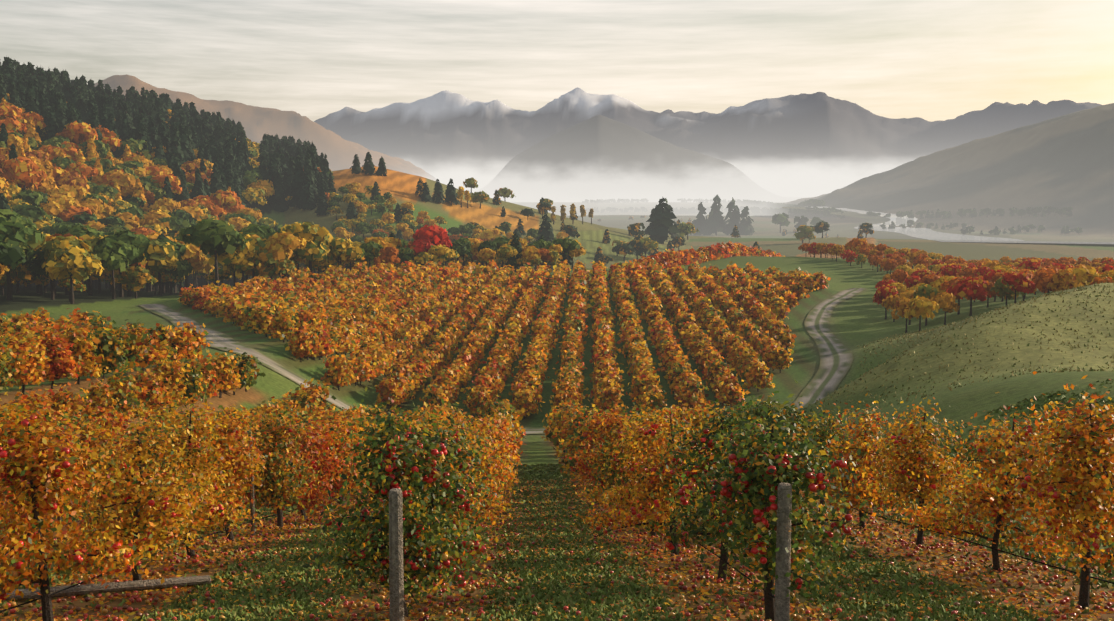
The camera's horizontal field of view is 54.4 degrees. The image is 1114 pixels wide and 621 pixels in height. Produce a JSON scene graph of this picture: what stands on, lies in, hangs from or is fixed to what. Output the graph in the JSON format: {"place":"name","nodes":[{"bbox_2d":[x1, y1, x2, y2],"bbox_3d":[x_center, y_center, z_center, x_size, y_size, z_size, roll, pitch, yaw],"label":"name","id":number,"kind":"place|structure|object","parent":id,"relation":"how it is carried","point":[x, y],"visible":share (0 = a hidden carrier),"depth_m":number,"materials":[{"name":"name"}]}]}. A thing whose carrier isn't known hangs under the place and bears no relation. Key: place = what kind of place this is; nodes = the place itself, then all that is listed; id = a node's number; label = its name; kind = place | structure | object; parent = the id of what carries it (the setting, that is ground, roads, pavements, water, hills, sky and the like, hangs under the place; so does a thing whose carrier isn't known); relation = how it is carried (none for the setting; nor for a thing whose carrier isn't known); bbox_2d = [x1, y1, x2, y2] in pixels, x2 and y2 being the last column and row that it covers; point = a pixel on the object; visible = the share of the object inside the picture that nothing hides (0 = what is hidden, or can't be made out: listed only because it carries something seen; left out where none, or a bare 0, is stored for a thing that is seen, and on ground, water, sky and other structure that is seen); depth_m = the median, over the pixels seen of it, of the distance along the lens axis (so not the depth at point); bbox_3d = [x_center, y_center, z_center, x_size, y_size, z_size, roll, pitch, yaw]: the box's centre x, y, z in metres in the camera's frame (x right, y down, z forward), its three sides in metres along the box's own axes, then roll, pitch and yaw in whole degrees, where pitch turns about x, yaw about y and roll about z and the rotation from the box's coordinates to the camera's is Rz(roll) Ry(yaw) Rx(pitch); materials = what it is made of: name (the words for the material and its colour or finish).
{"place":"outdoors","nodes":[
{"label":"outdoors","id":0,"kind":"place"},
{"bbox_2d":[139,304,353,410],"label":"track","id":1,"kind":"structure","parent":0,"point":[220,340],"depth_m":98.14,"materials":[{"name":"grey gravel"}]},
{"bbox_2d":[10,354,774,488],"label":"apples","id":2,"kind":"object","parent":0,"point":[374,434],"visible":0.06,"depth_m":33.23,"materials":[{"name":"red food"}]},
{"bbox_2d":[0,75,1113,620],"bbox_3d":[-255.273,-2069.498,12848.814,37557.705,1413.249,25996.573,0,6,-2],"label":"ground","id":3,"kind":"structure","parent":0,"point":[1022,155],"depth_m":600.28,"materials":[{"name":"green plant"}]},
{"bbox_2d":[0,403,852,620],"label":"wooden posts","id":4,"kind":"object","parent":3,"relation":"on","point":[782,582],"visible":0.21,"depth_m":12.84,"materials":[{"name":"grey wood"}]},
{"bbox_2d":[0,413,1112,599],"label":"apples","id":5,"kind":"object","parent":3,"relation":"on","point":[772,508],"visible":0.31,"depth_m":13.75,"materials":[{"name":"red food"}]},
{"bbox_2d":[0,56,1113,319],"bbox_3d":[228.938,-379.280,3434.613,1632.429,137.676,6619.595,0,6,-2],"label":"forest foliage","id":6,"kind":"object","parent":3,"relation":"on","point":[66,212],"visible":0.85,"depth_m":349.86,"materials":[{"name":"plant"}]},
{"bbox_2d":[0,379,1113,620],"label":"grass tufts","id":7,"kind":"object","parent":3,"relation":"on","point":[648,591],"visible":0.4,"depth_m":17.00,"materials":[{"name":"green plant"}]},
{"bbox_2d":[0,444,1113,620],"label":"fallen leaves","id":8,"kind":"object","parent":3,"relation":"on","point":[1066,609],"visible":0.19,"depth_m":17.38,"materials":[{"name":"orange plant"}]},
{"bbox_2d":[0,480,1113,620],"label":"windfall apples","id":9,"kind":"object","parent":3,"relation":"on","point":[701,606],"visible":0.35,"depth_m":16.81,"materials":[{"name":"red food"}]},
{"bbox_2d":[0,56,1113,620],"bbox_3d":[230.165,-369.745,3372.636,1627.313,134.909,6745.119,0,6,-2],"label":"tree trunks","id":10,"kind":"object","parent":3,"relation":"on","point":[166,286],"visible":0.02,"depth_m":20.63,"materials":[{"name":"brown plant"}]},
{"bbox_2d":[0,490,1113,612],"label":"irrigation line","id":11,"kind":"object","parent":10,"relation":"on","point":[770,594],"visible":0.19,"depth_m":16.35,"materials":[{"name":"black plastic"}]},
{"bbox_2d":[0,241,1113,611],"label":"orchard","id":12,"kind":"object","parent":3,"relation":"on","point":[590,443],"depth_m":26.41,"materials":[{"name":"orange plant"}]},
{"bbox_2d":[782,207,1113,244],"bbox_3d":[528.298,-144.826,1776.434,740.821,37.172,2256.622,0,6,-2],"label":"river gravel bars","id":13,"kind":"object","parent":3,"relation":"on","point":[880,234],"visible":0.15,"depth_m":1832.87,"materials":[{"name":"grey gravel"}]},
{"bbox_2d":[796,281,1113,421],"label":"knoll tussocks","id":14,"kind":"object","parent":3,"relation":"on","point":[987,323],"visible":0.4,"depth_m":72.47,"materials":[{"name":"green plant"}]},
{"bbox_2d":[0,0,1113,121],"label":"sky","id":15,"kind":"structure","parent":0,"point":[929,60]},
{"bbox_2d":[426,167,895,202],"bbox_3d":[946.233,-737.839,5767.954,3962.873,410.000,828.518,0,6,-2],"label":"fog bank","id":16,"kind":"structure","parent":0,"point":[780,186],"depth_m":6123.98,"materials":[{"name":"white"}]},
{"bbox_2d":[398,152,931,177],"bbox_3d":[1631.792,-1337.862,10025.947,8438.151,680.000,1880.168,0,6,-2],"label":"fog bank","id":17,"kind":"structure","parent":0,"point":[833,168],"depth_m":10666.98,"materials":[{"name":"white"}]},
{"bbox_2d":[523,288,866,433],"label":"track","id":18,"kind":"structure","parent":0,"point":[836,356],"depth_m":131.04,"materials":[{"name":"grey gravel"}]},
{"bbox_2d":[811,207,1113,243],"bbox_3d":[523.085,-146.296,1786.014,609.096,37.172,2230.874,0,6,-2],"label":"river","id":19,"kind":"structure","parent":0,"point":[926,233],"depth_m":1679.55,"materials":[{"name":"white liquid"}]}
]}

